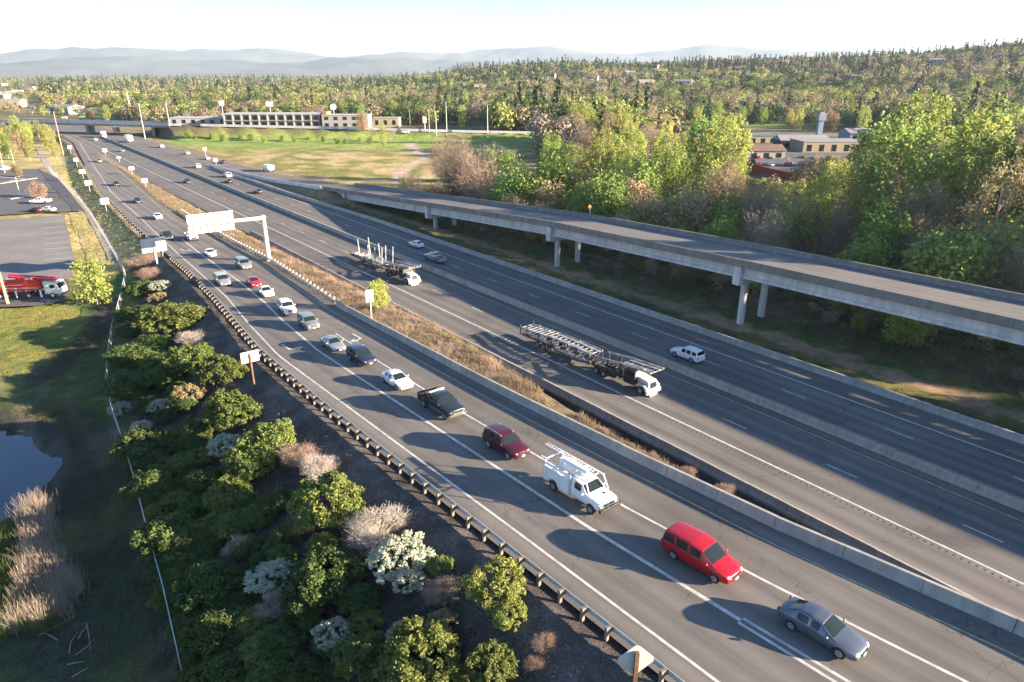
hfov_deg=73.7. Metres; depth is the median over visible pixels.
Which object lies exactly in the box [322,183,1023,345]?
elevated ramp
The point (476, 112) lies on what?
bare tree
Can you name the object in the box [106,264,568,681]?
slope weeds
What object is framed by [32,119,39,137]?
cottonwood tree
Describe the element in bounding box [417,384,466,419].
pickup truck
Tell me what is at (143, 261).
shrub
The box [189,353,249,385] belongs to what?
shrub
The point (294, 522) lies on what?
shrub
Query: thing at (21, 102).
town building
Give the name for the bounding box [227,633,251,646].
shrub
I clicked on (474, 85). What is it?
hill house
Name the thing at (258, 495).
slope weeds
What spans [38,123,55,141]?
rusty tree
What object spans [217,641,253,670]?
shrub
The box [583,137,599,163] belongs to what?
rusty tree
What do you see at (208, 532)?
shrub
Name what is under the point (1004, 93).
conifer tree
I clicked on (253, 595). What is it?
shrub
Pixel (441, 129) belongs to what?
cross road
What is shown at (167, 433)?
shrub
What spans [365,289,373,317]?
road sign
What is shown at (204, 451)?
shrub
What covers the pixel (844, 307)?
tree
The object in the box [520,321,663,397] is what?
car carrier truck
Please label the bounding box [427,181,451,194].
budding tree
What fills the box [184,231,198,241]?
pickup truck
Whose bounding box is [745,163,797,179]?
red wall
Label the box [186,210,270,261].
sign gantry
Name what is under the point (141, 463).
shrub
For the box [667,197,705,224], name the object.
tree
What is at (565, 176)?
tree
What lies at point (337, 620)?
shrub
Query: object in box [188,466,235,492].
shrub
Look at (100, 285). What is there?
young tree
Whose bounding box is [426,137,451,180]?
bare tree
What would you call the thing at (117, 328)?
shrub
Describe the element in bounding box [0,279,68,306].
truck yard
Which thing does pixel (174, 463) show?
shrub
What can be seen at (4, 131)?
budding tree
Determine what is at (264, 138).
tree
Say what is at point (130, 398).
shrub
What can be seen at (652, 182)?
tree
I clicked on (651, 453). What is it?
shrub
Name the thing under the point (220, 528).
shrub
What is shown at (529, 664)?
shrub
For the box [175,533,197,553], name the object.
shrub
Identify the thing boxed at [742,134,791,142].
shop
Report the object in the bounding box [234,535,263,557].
shrub
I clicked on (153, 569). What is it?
shrub
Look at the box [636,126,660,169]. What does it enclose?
bare tree
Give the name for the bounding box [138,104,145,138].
lamp post
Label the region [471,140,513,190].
bare tree
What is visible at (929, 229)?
budding tree
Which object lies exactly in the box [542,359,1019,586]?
rumble strip
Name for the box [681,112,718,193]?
leafy tree
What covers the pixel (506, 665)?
shrub
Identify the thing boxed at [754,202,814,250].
tree
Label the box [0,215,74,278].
pale parking lot
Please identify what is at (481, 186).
bare tree
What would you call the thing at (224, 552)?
shrub
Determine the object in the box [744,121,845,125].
lawn
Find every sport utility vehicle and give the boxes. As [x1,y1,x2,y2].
[0,166,10,170]
[193,163,200,167]
[277,297,296,315]
[297,311,319,330]
[346,343,376,366]
[482,423,529,459]
[670,345,705,362]
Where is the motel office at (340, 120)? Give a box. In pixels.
[321,114,371,127]
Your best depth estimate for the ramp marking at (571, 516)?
46.14 m
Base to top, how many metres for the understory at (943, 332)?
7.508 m
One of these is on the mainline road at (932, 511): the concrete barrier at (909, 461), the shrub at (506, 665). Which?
the concrete barrier at (909, 461)
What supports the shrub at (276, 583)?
on the ground at (590, 655)
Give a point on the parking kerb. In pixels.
(21, 179)
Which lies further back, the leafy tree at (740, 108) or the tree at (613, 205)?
the leafy tree at (740, 108)
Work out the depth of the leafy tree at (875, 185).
129.06 m
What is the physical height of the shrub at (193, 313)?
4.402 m
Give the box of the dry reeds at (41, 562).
[0,487,89,637]
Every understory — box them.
[440,165,854,324]
[457,170,955,347]
[462,167,1000,353]
[482,156,1023,379]
[540,160,1020,351]
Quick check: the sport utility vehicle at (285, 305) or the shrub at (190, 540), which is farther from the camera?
the sport utility vehicle at (285, 305)
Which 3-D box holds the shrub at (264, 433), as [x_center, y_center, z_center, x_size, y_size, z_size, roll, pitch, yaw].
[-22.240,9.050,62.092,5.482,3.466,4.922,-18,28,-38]
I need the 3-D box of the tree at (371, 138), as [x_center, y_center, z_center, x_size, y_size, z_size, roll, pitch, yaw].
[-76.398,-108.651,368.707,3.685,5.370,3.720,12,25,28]
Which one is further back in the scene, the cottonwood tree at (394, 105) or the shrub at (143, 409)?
the cottonwood tree at (394, 105)
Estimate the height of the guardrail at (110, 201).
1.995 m
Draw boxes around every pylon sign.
[266,102,272,111]
[330,104,335,113]
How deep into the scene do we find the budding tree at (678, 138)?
225.42 m
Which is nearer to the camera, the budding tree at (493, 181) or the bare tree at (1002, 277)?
the bare tree at (1002, 277)
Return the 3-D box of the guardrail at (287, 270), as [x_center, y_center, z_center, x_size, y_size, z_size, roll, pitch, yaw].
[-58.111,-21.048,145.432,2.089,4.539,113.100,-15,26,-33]
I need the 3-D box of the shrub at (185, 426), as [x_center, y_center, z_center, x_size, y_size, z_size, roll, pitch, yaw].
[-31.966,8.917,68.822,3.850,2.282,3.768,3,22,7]
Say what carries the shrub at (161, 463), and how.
on the ground at (590, 655)
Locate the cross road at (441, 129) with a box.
[9,119,838,135]
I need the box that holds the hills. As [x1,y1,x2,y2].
[0,44,919,63]
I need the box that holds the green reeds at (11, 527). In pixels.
[0,512,68,643]
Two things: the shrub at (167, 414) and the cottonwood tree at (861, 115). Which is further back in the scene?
the cottonwood tree at (861, 115)
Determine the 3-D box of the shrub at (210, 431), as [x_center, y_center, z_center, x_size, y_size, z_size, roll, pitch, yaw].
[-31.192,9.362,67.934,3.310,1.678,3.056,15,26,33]
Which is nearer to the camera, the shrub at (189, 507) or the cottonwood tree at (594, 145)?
the shrub at (189, 507)
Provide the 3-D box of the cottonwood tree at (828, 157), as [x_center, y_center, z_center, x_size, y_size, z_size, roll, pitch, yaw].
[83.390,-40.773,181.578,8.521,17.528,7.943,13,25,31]
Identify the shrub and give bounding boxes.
[95,369,153,398]
[102,339,158,367]
[105,427,169,466]
[107,401,132,415]
[111,303,153,323]
[112,324,126,331]
[116,326,141,334]
[116,467,182,504]
[118,279,160,295]
[119,361,134,368]
[119,387,144,400]
[120,331,139,337]
[124,252,160,265]
[124,456,151,474]
[128,333,173,350]
[128,420,152,432]
[129,300,211,332]
[129,448,175,468]
[129,508,199,563]
[130,359,189,386]
[130,393,162,413]
[130,452,169,471]
[132,358,149,366]
[134,266,163,279]
[136,352,161,364]
[139,402,159,412]
[143,500,176,519]
[144,398,168,412]
[144,553,166,586]
[146,280,172,290]
[146,291,167,301]
[146,398,171,412]
[146,584,173,610]
[147,456,187,476]
[152,352,165,359]
[152,408,179,424]
[153,349,166,352]
[153,567,177,591]
[156,427,178,447]
[156,592,182,615]
[157,341,217,373]
[159,381,175,389]
[159,487,190,509]
[159,610,195,645]
[161,560,194,581]
[162,389,179,398]
[163,385,184,393]
[163,451,204,475]
[167,582,190,603]
[168,475,189,495]
[168,556,243,616]
[169,382,207,403]
[169,395,200,410]
[170,381,188,386]
[170,655,190,681]
[172,417,214,436]
[174,330,207,343]
[174,431,212,449]
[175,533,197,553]
[176,488,204,505]
[177,499,211,518]
[178,608,244,665]
[181,425,214,440]
[182,469,209,488]
[183,440,217,459]
[183,646,217,669]
[184,540,219,560]
[185,446,221,464]
[186,649,249,681]
[187,608,218,619]
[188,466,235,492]
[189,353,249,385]
[189,513,219,538]
[192,495,211,512]
[193,526,229,549]
[194,595,234,618]
[197,510,226,528]
[199,535,228,546]
[201,388,263,430]
[201,478,240,508]
[201,520,228,540]
[202,475,257,516]
[206,432,242,457]
[209,509,253,539]
[217,510,247,533]
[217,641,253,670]
[218,534,250,558]
[219,444,277,482]
[220,573,246,598]
[221,604,243,629]
[223,605,268,638]
[226,533,258,559]
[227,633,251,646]
[228,593,260,609]
[230,493,260,512]
[231,623,275,669]
[232,587,263,605]
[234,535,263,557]
[235,417,297,458]
[236,601,278,635]
[238,503,266,521]
[241,565,268,588]
[242,557,293,598]
[244,655,279,681]
[246,550,267,566]
[248,507,277,527]
[250,586,282,619]
[254,622,310,665]
[257,487,293,513]
[261,537,285,560]
[264,577,281,593]
[265,631,304,662]
[266,544,298,568]
[266,569,290,595]
[268,525,298,546]
[276,614,297,629]
[277,442,319,467]
[278,578,337,623]
[281,519,300,534]
[283,574,294,582]
[284,541,368,605]
[285,470,365,529]
[286,501,327,532]
[288,522,307,539]
[295,453,338,482]
[296,614,322,631]
[305,531,339,548]
[310,615,354,651]
[310,628,342,658]
[319,629,342,657]
[330,628,385,681]
[337,581,381,619]
[340,501,411,556]
[348,608,385,633]
[365,529,435,584]
[371,614,469,681]
[384,621,404,637]
[387,566,426,593]
[387,649,415,661]
[419,573,461,607]
[424,606,458,633]
[426,554,454,576]
[457,555,527,613]
[464,638,518,681]
[488,593,527,631]
[523,655,545,672]
[531,631,556,654]
[600,427,609,434]
[648,450,656,457]
[677,465,698,476]
[714,483,736,493]
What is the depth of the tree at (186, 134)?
387.65 m
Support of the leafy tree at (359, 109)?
on the ground at (590, 655)
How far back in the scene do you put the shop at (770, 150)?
305.65 m
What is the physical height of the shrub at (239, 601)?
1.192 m
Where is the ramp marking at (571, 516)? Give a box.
[59,132,968,681]
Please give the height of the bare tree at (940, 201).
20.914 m
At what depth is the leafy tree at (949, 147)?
143.10 m
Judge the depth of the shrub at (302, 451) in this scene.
59.30 m
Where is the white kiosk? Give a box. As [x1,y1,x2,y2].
[217,116,223,123]
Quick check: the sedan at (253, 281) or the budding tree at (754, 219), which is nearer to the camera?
the sedan at (253, 281)
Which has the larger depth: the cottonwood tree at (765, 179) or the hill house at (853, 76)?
the hill house at (853, 76)
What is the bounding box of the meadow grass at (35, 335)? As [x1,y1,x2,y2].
[0,305,92,381]
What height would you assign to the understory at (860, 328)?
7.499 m
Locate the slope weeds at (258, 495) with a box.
[119,273,583,679]
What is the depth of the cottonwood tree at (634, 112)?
339.06 m
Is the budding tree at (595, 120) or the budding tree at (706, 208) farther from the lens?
the budding tree at (595, 120)
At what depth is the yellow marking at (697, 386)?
67.54 m
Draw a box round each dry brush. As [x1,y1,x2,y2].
[213,228,700,479]
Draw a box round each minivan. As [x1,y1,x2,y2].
[213,271,230,286]
[223,172,231,177]
[234,256,251,269]
[661,521,742,583]
[784,161,792,165]
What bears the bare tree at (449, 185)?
on the ground at (590, 655)
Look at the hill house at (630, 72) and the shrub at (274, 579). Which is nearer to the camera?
the shrub at (274, 579)
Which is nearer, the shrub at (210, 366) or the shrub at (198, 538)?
the shrub at (198, 538)
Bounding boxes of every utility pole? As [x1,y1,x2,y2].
[0,273,8,303]
[53,111,63,154]
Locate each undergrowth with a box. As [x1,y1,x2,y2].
[396,190,1023,387]
[420,194,1023,396]
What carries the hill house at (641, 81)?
on the ground at (590, 655)
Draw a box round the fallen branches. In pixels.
[38,617,93,676]
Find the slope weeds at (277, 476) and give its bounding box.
[110,265,573,681]
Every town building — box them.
[0,91,17,93]
[0,93,10,98]
[0,98,27,107]
[15,86,38,89]
[22,82,35,85]
[48,104,84,114]
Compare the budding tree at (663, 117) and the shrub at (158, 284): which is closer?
the shrub at (158, 284)
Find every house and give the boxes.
[472,83,487,89]
[545,72,556,78]
[587,75,598,81]
[623,71,633,76]
[637,79,653,86]
[675,79,692,85]
[734,66,747,71]
[838,128,886,139]
[845,74,861,80]
[902,83,921,92]
[928,58,944,64]
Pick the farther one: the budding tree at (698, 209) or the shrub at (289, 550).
the budding tree at (698, 209)
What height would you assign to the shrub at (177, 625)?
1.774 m
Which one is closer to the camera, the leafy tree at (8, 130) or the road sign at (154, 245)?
the road sign at (154, 245)
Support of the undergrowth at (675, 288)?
on the ground at (590, 655)
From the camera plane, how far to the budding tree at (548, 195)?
171.06 m
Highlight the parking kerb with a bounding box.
[0,176,35,198]
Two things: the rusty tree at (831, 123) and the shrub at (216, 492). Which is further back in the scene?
the rusty tree at (831, 123)
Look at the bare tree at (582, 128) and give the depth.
284.83 m
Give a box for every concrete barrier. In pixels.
[103,137,1023,511]
[210,164,321,189]
[212,166,1023,444]
[250,230,986,603]
[336,300,1023,637]
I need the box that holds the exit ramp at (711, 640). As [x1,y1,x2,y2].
[33,128,1023,681]
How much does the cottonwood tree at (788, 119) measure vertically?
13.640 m
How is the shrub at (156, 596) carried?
on the ground at (590, 655)
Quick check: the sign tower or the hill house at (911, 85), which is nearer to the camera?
the sign tower
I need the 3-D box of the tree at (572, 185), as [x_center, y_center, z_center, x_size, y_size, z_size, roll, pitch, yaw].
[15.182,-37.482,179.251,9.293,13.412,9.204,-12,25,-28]
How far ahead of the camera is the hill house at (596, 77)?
987.97 m
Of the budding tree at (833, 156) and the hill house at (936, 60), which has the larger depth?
the hill house at (936, 60)
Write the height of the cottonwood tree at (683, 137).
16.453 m
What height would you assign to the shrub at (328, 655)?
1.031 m
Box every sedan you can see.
[28,207,43,212]
[43,206,56,211]
[112,181,119,185]
[133,197,141,202]
[153,213,162,219]
[183,178,190,182]
[203,248,216,257]
[245,276,261,287]
[253,189,262,193]
[257,285,274,297]
[320,334,345,352]
[380,368,413,390]
[408,240,423,247]
[777,595,868,661]
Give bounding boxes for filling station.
[412,118,432,124]
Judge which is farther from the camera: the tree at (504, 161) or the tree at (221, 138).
the tree at (221, 138)
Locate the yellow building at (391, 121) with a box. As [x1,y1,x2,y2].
[372,117,400,126]
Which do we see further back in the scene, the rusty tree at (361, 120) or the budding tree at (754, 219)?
the rusty tree at (361, 120)
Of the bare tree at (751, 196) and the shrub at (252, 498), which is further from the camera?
the bare tree at (751, 196)
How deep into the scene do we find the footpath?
200.38 m
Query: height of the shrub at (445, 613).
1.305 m
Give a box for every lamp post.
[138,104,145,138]
[487,104,490,136]
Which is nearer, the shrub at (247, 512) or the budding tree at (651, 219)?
the shrub at (247, 512)
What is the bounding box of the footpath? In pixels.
[36,148,116,259]
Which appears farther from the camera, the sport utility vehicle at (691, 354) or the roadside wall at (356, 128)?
the roadside wall at (356, 128)
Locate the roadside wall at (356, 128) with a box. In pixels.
[200,124,706,135]
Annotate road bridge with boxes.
[0,118,180,136]
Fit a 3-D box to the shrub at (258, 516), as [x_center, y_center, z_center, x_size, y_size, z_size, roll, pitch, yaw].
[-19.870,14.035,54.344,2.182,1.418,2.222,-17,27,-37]
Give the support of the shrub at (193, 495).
on the ground at (590, 655)
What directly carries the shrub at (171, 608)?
on the ground at (590, 655)
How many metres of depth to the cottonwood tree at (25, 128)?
370.33 m
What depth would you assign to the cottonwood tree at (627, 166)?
178.74 m
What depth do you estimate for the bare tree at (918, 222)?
119.50 m
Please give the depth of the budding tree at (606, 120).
317.42 m
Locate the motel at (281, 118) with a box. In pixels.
[222,111,330,125]
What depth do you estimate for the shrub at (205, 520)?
54.94 m
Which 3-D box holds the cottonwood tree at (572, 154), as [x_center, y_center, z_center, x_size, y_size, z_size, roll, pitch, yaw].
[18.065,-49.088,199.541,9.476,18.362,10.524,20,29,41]
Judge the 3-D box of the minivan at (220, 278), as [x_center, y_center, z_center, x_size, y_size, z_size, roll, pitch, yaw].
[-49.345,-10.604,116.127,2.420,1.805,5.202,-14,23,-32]
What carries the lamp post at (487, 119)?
on the ground at (590, 655)
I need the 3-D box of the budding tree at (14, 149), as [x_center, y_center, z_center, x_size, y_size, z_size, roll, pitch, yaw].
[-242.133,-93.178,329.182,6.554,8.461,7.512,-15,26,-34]
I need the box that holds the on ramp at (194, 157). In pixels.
[71,125,352,187]
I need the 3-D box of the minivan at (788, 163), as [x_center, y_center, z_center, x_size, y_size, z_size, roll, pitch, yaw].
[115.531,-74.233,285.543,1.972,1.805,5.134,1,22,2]
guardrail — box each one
[84,166,164,255]
[169,255,683,681]
[179,208,339,303]
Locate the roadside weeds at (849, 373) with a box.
[336,202,1021,429]
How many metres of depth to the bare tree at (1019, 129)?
327.15 m
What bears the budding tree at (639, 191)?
on the ground at (590, 655)
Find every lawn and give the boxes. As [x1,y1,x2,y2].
[78,107,126,117]
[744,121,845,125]
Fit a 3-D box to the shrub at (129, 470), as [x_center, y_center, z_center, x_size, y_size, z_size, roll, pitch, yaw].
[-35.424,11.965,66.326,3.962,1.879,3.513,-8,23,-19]
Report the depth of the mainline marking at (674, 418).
79.78 m
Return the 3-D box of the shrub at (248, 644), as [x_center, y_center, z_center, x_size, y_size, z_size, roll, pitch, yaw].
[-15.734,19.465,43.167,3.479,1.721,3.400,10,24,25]
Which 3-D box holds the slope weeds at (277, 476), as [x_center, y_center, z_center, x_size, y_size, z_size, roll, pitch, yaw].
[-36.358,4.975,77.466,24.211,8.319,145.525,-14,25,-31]
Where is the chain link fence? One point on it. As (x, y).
(121, 266)
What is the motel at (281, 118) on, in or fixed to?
on the ground at (590, 655)
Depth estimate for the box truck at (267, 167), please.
261.27 m
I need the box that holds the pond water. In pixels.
[0,431,62,520]
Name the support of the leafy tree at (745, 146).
on the ground at (590, 655)
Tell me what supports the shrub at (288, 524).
on the ground at (590, 655)
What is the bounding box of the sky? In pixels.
[0,0,1023,56]
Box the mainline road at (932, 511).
[0,121,1023,618]
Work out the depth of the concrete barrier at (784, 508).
67.11 m
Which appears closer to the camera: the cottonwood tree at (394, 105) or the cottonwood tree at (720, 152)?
the cottonwood tree at (720, 152)
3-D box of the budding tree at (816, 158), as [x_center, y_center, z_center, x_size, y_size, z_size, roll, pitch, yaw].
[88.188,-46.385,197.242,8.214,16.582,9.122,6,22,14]
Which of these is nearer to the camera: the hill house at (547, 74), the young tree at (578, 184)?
the young tree at (578, 184)
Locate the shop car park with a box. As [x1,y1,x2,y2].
[753,136,867,176]
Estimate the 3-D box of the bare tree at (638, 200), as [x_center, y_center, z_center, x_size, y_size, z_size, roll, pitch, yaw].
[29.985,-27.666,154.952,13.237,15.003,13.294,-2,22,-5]
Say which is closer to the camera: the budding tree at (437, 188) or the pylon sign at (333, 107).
the budding tree at (437, 188)
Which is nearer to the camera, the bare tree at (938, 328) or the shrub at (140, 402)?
the shrub at (140, 402)
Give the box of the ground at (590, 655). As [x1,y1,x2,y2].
[0,51,1023,681]
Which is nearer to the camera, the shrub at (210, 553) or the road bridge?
the shrub at (210, 553)
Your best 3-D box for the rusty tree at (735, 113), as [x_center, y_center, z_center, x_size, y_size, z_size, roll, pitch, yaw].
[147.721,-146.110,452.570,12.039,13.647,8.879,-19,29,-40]
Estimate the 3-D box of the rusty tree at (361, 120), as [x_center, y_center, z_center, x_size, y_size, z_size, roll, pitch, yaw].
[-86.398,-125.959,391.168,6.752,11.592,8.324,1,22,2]
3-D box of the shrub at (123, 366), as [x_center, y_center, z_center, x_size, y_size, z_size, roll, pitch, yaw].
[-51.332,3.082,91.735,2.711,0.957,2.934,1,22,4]
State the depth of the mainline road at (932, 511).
79.07 m
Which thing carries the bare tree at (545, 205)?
on the ground at (590, 655)
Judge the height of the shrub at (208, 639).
3.067 m
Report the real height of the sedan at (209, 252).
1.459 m
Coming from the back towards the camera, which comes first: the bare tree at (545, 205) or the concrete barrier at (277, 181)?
the concrete barrier at (277, 181)
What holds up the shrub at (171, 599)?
on the ground at (590, 655)
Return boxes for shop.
[169,116,217,123]
[739,144,786,160]
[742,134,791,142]
[773,135,828,147]
[789,138,865,152]
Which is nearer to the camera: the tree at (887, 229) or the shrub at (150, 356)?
the shrub at (150, 356)
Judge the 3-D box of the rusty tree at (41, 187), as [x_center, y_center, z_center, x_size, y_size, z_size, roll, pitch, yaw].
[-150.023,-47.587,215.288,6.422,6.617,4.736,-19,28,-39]
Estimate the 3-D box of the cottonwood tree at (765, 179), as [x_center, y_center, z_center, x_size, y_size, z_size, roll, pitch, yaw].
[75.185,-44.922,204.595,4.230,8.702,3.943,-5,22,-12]
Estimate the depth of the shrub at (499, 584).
41.21 m
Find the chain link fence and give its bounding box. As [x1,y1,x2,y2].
[48,166,181,670]
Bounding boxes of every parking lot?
[0,169,82,214]
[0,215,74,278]
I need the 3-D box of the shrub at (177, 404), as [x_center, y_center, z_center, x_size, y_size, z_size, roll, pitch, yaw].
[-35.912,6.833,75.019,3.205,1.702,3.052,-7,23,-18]
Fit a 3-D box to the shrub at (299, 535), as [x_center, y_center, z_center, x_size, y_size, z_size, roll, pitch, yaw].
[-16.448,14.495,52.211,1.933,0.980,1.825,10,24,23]
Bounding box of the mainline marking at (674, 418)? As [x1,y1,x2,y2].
[64,126,1023,584]
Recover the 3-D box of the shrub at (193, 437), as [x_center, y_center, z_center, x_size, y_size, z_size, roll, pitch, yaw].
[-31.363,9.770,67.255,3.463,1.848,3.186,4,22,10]
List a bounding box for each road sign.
[84,180,91,188]
[100,198,108,210]
[140,237,166,264]
[240,349,258,387]
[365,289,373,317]
[618,646,653,681]
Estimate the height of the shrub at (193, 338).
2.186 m
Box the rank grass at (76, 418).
[9,320,172,681]
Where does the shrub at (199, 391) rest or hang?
on the ground at (590, 655)
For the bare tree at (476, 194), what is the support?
on the ground at (590, 655)
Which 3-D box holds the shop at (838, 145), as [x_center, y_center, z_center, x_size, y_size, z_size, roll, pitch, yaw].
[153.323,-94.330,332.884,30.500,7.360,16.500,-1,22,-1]
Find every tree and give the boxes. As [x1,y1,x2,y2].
[0,133,12,157]
[2,125,10,138]
[4,141,16,154]
[6,127,13,140]
[7,115,18,129]
[8,130,25,150]
[9,163,22,176]
[11,122,21,132]
[18,131,34,160]
[19,121,33,143]
[22,121,33,136]
[25,182,48,197]
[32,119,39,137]
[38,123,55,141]
[38,124,56,149]
[48,137,59,157]
[68,255,112,303]
[83,109,94,119]
[101,104,110,119]
[138,104,148,114]
[184,131,191,137]
[219,133,224,141]
[247,132,254,140]
[261,135,266,141]
[312,104,323,111]
[354,111,366,131]
[356,103,364,113]
[365,278,390,308]
[367,135,373,143]
[379,120,386,148]
[389,101,399,116]
[398,172,429,191]
[398,175,414,189]
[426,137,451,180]
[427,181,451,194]
[432,160,465,195]
[434,128,478,190]
[435,100,439,120]
[441,98,454,122]
[445,149,485,192]
[446,149,505,198]
[457,105,466,127]
[467,189,481,198]
[470,103,481,123]
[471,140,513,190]
[479,104,491,128]
[479,144,528,194]
[481,184,500,200]
[484,166,517,200]
[487,161,537,202]
[499,191,522,203]
[501,149,521,168]
[507,197,532,233]
[509,164,557,208]
[521,166,534,186]
[529,151,579,208]
[529,178,571,209]
[532,199,558,233]
[536,138,566,182]
[539,132,566,163]
[554,177,585,210]
[558,140,588,182]
[560,168,602,212]
[561,139,585,179]
[566,103,578,117]
[566,239,587,251]
[568,112,584,141]
[569,180,604,210]
[570,201,585,212]
[571,122,595,152]
[572,170,590,191]
[574,146,592,170]
[576,103,596,126]
[581,164,639,216]
[582,125,618,195]
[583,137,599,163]
[584,175,633,219]
[587,136,610,178]
[588,118,599,128]
[598,107,615,127]
[600,111,617,146]
[602,131,632,184]
[602,210,634,256]
[607,145,642,193]
[607,150,668,207]
[607,204,646,223]
[613,105,628,140]
[618,113,640,152]
[620,191,666,222]
[621,129,646,174]
[621,176,657,221]
[627,153,660,203]
[628,108,641,122]
[628,132,647,164]
[635,122,659,154]
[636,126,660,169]
[640,195,677,227]
[646,107,660,120]
[650,120,677,175]
[652,138,693,212]
[653,132,679,190]
[653,179,714,233]
[658,133,681,174]
[659,113,674,134]
[666,232,702,280]
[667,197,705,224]
[677,132,694,161]
[678,131,702,166]
[678,223,696,231]
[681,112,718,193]
[686,194,714,231]
[688,118,752,196]
[691,107,702,124]
[694,189,748,239]
[695,110,753,207]
[695,130,742,189]
[697,205,743,240]
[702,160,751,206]
[703,199,746,237]
[704,168,749,226]
[710,101,724,124]
[710,272,734,285]
[718,121,752,194]
[730,112,743,125]
[731,178,782,240]
[736,202,801,249]
[737,106,746,123]
[737,282,759,292]
[738,201,771,241]
[743,183,821,250]
[744,178,758,202]
[750,180,776,211]
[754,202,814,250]
[757,107,768,124]
[757,177,768,195]
[760,181,785,210]
[775,186,864,257]
[775,287,808,299]
[777,178,814,220]
[786,109,794,127]
[786,154,824,217]
[792,108,805,130]
[796,170,840,254]
[804,151,830,196]
[810,153,843,209]
[813,158,858,232]
[823,110,840,131]
[825,259,858,314]
[828,154,840,171]
[832,232,897,267]
[834,105,946,248]
[834,158,848,187]
[843,150,907,235]
[844,127,891,199]
[845,160,875,224]
[849,304,891,329]
[851,196,927,269]
[856,104,872,127]
[861,149,905,212]
[873,310,942,347]
[876,88,957,209]
[877,225,968,276]
[882,221,1005,333]
[888,177,967,271]
[888,198,953,266]
[889,214,973,272]
[894,139,949,211]
[901,138,980,228]
[917,323,963,340]
[923,128,986,234]
[927,109,1015,237]
[928,197,1023,293]
[937,220,1023,345]
[942,108,1022,222]
[952,158,1023,242]
[955,208,1023,288]
[956,147,1021,235]
[977,131,1023,282]
[984,140,1023,224]
[1000,85,1006,102]
[1002,147,1023,229]
[1004,232,1023,285]
[1005,109,1023,148]
[1008,135,1023,159]
[1011,121,1023,141]
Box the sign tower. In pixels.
[815,112,826,134]
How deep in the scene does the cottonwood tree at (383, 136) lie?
332.22 m
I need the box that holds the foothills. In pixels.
[0,56,683,76]
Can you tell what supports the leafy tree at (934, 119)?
on the ground at (590, 655)
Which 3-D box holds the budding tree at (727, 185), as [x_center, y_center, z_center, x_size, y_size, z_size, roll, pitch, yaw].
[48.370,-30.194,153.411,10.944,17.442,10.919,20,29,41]
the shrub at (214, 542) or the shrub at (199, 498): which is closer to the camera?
the shrub at (214, 542)
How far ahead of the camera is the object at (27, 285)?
119.63 m
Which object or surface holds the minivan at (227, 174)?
on the mainline road at (932, 511)
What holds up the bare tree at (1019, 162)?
on the ground at (590, 655)
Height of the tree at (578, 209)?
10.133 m
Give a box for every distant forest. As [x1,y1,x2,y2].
[0,41,1023,152]
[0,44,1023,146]
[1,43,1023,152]
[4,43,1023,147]
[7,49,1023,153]
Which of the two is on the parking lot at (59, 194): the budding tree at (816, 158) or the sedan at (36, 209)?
the sedan at (36, 209)
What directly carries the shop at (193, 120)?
on the ground at (590, 655)
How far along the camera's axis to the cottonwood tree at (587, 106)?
354.25 m
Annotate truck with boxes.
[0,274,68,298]
[29,197,52,203]
[99,131,106,137]
[112,126,120,133]
[125,134,132,142]
[159,230,173,239]
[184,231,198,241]
[262,164,273,171]
[350,237,420,285]
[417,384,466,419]
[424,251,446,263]
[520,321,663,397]
[541,442,620,514]
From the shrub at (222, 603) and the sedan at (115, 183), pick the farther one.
the sedan at (115, 183)
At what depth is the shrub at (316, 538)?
49.66 m
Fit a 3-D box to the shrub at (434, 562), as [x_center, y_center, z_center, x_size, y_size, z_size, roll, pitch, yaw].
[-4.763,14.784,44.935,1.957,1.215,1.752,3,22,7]
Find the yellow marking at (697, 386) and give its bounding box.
[51,126,1023,659]
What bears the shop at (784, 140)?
on the ground at (590, 655)
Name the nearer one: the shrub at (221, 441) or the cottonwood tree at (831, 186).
the shrub at (221, 441)
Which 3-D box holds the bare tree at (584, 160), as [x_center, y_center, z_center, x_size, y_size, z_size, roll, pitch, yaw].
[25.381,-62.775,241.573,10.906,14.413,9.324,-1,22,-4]
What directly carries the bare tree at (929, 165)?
on the ground at (590, 655)
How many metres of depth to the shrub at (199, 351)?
81.93 m
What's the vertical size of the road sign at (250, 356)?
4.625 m
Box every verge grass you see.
[54,168,160,277]
[99,155,238,228]
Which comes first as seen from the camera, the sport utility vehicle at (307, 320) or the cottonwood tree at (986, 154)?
the sport utility vehicle at (307, 320)
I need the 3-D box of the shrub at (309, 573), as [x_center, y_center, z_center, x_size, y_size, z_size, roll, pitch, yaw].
[-12.410,15.685,45.742,5.623,3.334,5.093,-6,22,-14]
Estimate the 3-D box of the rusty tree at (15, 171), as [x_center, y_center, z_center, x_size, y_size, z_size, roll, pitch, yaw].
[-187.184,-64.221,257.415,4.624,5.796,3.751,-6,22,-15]
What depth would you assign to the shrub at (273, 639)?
42.49 m
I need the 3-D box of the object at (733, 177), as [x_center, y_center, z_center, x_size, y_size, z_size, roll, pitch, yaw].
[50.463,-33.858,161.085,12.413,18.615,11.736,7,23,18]
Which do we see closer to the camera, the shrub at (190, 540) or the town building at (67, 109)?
the shrub at (190, 540)
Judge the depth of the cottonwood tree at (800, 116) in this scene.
439.55 m

